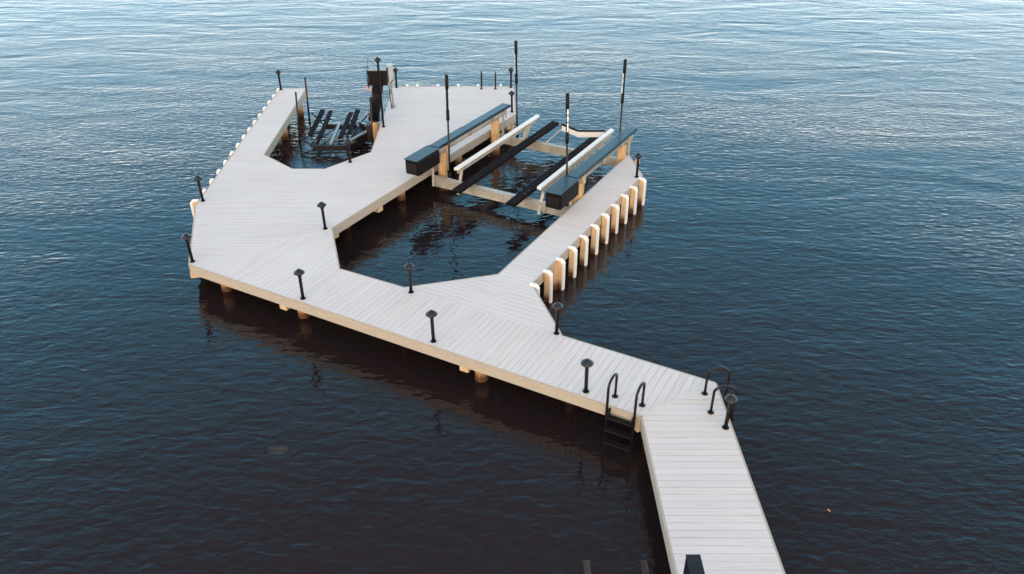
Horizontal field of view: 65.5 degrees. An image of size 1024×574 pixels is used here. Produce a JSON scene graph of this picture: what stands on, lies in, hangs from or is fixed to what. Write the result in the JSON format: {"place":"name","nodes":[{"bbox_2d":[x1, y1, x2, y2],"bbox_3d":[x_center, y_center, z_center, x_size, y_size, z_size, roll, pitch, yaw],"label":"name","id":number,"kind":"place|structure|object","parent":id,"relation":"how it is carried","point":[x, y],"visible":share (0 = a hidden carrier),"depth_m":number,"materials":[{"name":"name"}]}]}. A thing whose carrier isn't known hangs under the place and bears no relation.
{"place":"outdoors","nodes":[
{"label":"outdoors","id":0,"kind":"place"},
{"bbox_2d":[0,0,1023,573],"bbox_3d":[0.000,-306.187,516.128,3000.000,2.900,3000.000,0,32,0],"label":"water","id":1,"kind":"structure","parent":0,"point":[814,244],"depth_m":19.29,"materials":[{"name":"blue liquid"}]},
{"bbox_2d":[295,59,388,157],"bbox_3d":[-5.779,-5.220,27.613,3.358,5.571,3.565,0,32,0],"label":"watercraft lift","id":2,"kind":"object","parent":1,"relation":"in","point":[363,132],"visible":0.84,"depth_m":26.93,"materials":[{"name":"metal"}]},
{"bbox_2d":[188,86,785,573],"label":"dock","id":3,"kind":"object","parent":1,"relation":"on","point":[258,230],"visible":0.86,"depth_m":17.76,"materials":[{"name":"grey wood"}]},
{"bbox_2d":[181,233,194,262],"bbox_3d":[-7.620,-0.930,18.802,0.244,0.764,0.244,-9,33,-15],"label":"path light","id":4,"kind":"object","parent":3,"relation":"on","point":[186,237],"visible":1,"depth_m":18.72,"materials":[{"name":"black metal"}]},
{"bbox_2d":[190,199,198,217],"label":"fender post","id":5,"kind":"object","parent":3,"relation":"attached to","point":[193,202],"visible":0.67,"depth_m":21.82,"materials":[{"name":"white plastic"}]},
{"bbox_2d":[193,175,204,201],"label":"path light","id":6,"kind":"object","parent":3,"relation":"on","point":[197,178],"visible":1,"depth_m":21.54,"materials":[{"name":"black metal"}]},
{"bbox_2d":[275,70,282,89],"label":"path light","id":7,"kind":"object","parent":3,"relation":"on","point":[278,72],"visible":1,"depth_m":29.73,"materials":[{"name":"black metal"}]},
{"bbox_2d":[293,268,305,299],"bbox_3d":[-4.617,-0.071,17.419,0.244,0.764,0.244,21,37,30],"label":"path light","id":8,"kind":"object","parent":3,"relation":"on","point":[298,273],"visible":1,"depth_m":17.33,"materials":[{"name":"black metal"}]},
{"bbox_2d":[317,201,327,229],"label":"path light","id":9,"kind":"object","parent":3,"relation":"on","point":[321,205],"visible":1,"depth_m":20.16,"materials":[{"name":"black metal"}]},
{"bbox_2d":[344,138,351,162],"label":"path light","id":10,"kind":"object","parent":3,"relation":"on","point":[347,141],"visible":1,"depth_m":23.84,"materials":[{"name":"black metal"}]},
{"bbox_2d":[374,57,384,126],"bbox_3d":[-4.300,-6.359,26.061,0.244,2.344,0.244,0,32,0],"label":"path light","id":11,"kind":"object","parent":3,"relation":"on","point":[377,59],"visible":1,"depth_m":25.96,"materials":[{"name":"black metal"}]},
{"bbox_2d":[387,63,395,108],"bbox_3d":[-4.234,-7.040,27.940,0.200,1.520,0.433,-4,32,-6],"label":"power pedestal","id":12,"kind":"object","parent":3,"relation":"on","point":[390,73],"visible":0.89,"depth_m":27.73,"materials":[{"name":"metal"}]},
{"bbox_2d":[393,67,398,87],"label":"path light","id":13,"kind":"object","parent":3,"relation":"on","point":[395,69],"visible":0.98,"depth_m":29.97,"materials":[{"name":"black metal"}]},
{"bbox_2d":[404,262,414,293],"bbox_3d":[-2.257,-0.208,17.639,0.244,0.764,0.244,-11,34,-18],"label":"path light","id":14,"kind":"object","parent":3,"relation":"on","point":[409,266],"visible":1,"depth_m":17.55,"materials":[{"name":"black metal"}]},
{"bbox_2d":[425,310,437,342],"bbox_3d":[-1.603,0.781,16.044,0.244,0.764,0.244,-2,31,-2],"label":"path light","id":15,"kind":"object","parent":3,"relation":"on","point":[431,314],"visible":1,"depth_m":15.95,"materials":[{"name":"black metal"}]},
{"bbox_2d":[480,71,496,88],"bbox_3d":[-0.890,-7.113,30.568,0.652,2.375,0.520,0,32,0],"label":"swim ladder","id":16,"kind":"object","parent":3,"relation":"attached to","point":[481,80],"visible":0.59,"depth_m":29.91,"materials":[{"name":"black metal"}]},
{"bbox_2d":[508,67,513,87],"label":"path light","id":17,"kind":"object","parent":3,"relation":"on","point":[510,70],"visible":1,"depth_m":29.98,"materials":[{"name":"black metal"}]},
{"bbox_2d":[508,91,514,111],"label":"path light","id":18,"kind":"object","parent":3,"relation":"on","point":[511,93],"visible":1,"depth_m":27.64,"materials":[{"name":"black metal"}]},
{"bbox_2d":[529,282,539,295],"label":"fender post","id":19,"kind":"object","parent":3,"relation":"attached to","point":[536,286],"visible":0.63,"depth_m":18.05,"materials":[{"name":"white plastic"}]},
{"bbox_2d":[543,269,552,302],"bbox_3d":[0.842,0.915,19.355,0.231,3.045,0.090,15,35,22],"label":"fender post","id":20,"kind":"object","parent":3,"relation":"attached to","point":[548,285],"visible":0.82,"depth_m":18.71,"materials":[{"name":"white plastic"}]},
{"bbox_2d":[552,302,563,334],"bbox_3d":[0.922,0.634,16.281,0.244,0.764,0.244,-24,39,-34],"label":"path light","id":21,"kind":"object","parent":3,"relation":"on","point":[557,306],"visible":1,"depth_m":16.19,"materials":[{"name":"black metal"}]},
{"bbox_2d":[555,257,565,289],"bbox_3d":[1.165,0.619,19.854,0.231,3.045,0.090,17,36,25],"label":"fender post","id":22,"kind":"object","parent":3,"relation":"attached to","point":[561,274],"visible":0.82,"depth_m":19.20,"materials":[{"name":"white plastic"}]},
{"bbox_2d":[568,245,577,277],"bbox_3d":[1.488,0.320,20.352,0.231,3.045,0.090,16,35,25],"label":"fender post","id":23,"kind":"object","parent":3,"relation":"attached to","point":[573,254],"visible":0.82,"depth_m":19.71,"materials":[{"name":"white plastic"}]},
{"bbox_2d":[579,234,588,265],"bbox_3d":[1.818,0.006,20.854,0.231,3.045,0.090,18,36,26],"label":"fender post","id":24,"kind":"object","parent":3,"relation":"attached to","point":[584,243],"visible":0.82,"depth_m":20.20,"materials":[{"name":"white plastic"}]},
{"bbox_2d":[580,358,593,393],"bbox_3d":[1.374,1.627,14.679,0.244,0.764,0.244,-10,33,-14],"label":"path light","id":25,"kind":"object","parent":3,"relation":"on","point":[586,363],"visible":1,"depth_m":14.57,"materials":[{"name":"black metal"}]},
{"bbox_2d":[590,223,599,254],"bbox_3d":[2.143,-0.302,21.349,0.231,3.045,0.090,17,36,26],"label":"fender post","id":26,"kind":"object","parent":3,"relation":"attached to","point":[595,238],"visible":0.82,"depth_m":20.71,"materials":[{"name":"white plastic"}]},
{"bbox_2d":[601,212,609,243],"bbox_3d":[2.469,-0.631,21.835,0.231,3.045,0.090,18,36,26],"label":"fender post","id":27,"kind":"object","parent":3,"relation":"attached to","point":[605,227],"visible":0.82,"depth_m":21.20,"materials":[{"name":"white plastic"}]},
{"bbox_2d":[611,203,619,233],"bbox_3d":[2.803,-0.939,22.351,0.231,3.045,0.090,15,35,23],"label":"fender post","id":28,"kind":"object","parent":3,"relation":"attached to","point":[615,217],"visible":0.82,"depth_m":21.70,"materials":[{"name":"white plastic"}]},
{"bbox_2d":[603,373,645,451],"bbox_3d":[2.048,2.663,14.801,0.652,2.375,0.520,16,35,24],"label":"swim ladder","id":29,"kind":"object","parent":3,"relation":"attached to","point":[631,423],"visible":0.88,"depth_m":14.49,"materials":[{"name":"black metal"}]},
{"bbox_2d":[620,194,628,223],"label":"fender post","id":30,"kind":"object","parent":3,"relation":"attached to","point":[624,208],"visible":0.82,"depth_m":22.20,"materials":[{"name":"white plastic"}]},
{"bbox_2d":[629,185,637,213],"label":"fender post","id":31,"kind":"object","parent":3,"relation":"attached to","point":[633,199],"visible":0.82,"depth_m":22.70,"materials":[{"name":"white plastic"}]},
{"bbox_2d":[634,152,642,177],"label":"path light","id":32,"kind":"object","parent":3,"relation":"on","point":[638,155],"visible":1,"depth_m":22.90,"materials":[{"name":"black metal"}]},
{"bbox_2d":[637,177,646,205],"bbox_3d":[3.775,-1.848,23.842,0.231,3.045,0.090,18,35,26],"label":"fender post","id":33,"kind":"object","parent":3,"relation":"attached to","point":[642,190],"visible":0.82,"depth_m":23.20,"materials":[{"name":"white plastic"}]},
{"bbox_2d":[701,367,737,422],"bbox_3d":[3.783,2.603,14.898,0.520,2.375,0.652,0,32,0],"label":"swim ladder","id":34,"kind":"object","parent":3,"relation":"attached to","point":[705,393],"visible":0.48,"depth_m":14.49,"materials":[{"name":"black metal"}]},
{"bbox_2d":[722,394,737,429],"bbox_3d":[3.761,2.157,13.824,0.244,0.764,0.244,11,35,16],"label":"path light","id":35,"kind":"object","parent":3,"relation":"on","point":[730,399],"visible":1,"depth_m":13.71,"materials":[{"name":"black metal"}]},
{"bbox_2d":[404,40,636,215],"bbox_3d":[0.712,-3.643,24.553,4.950,6.115,6.685,16,35,24],"label":"boat lift","id":36,"kind":"object","parent":1,"relation":"in","point":[560,186],"visible":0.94,"depth_m":23.69,"materials":[{"name":"metal"}]},
{"bbox_2d":[582,554,704,573],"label":"boat lift","id":37,"kind":"object","parent":1,"relation":"in","point":[693,564],"visible":1,"depth_m":10.30,"materials":[{"name":"metal"}]}
]}

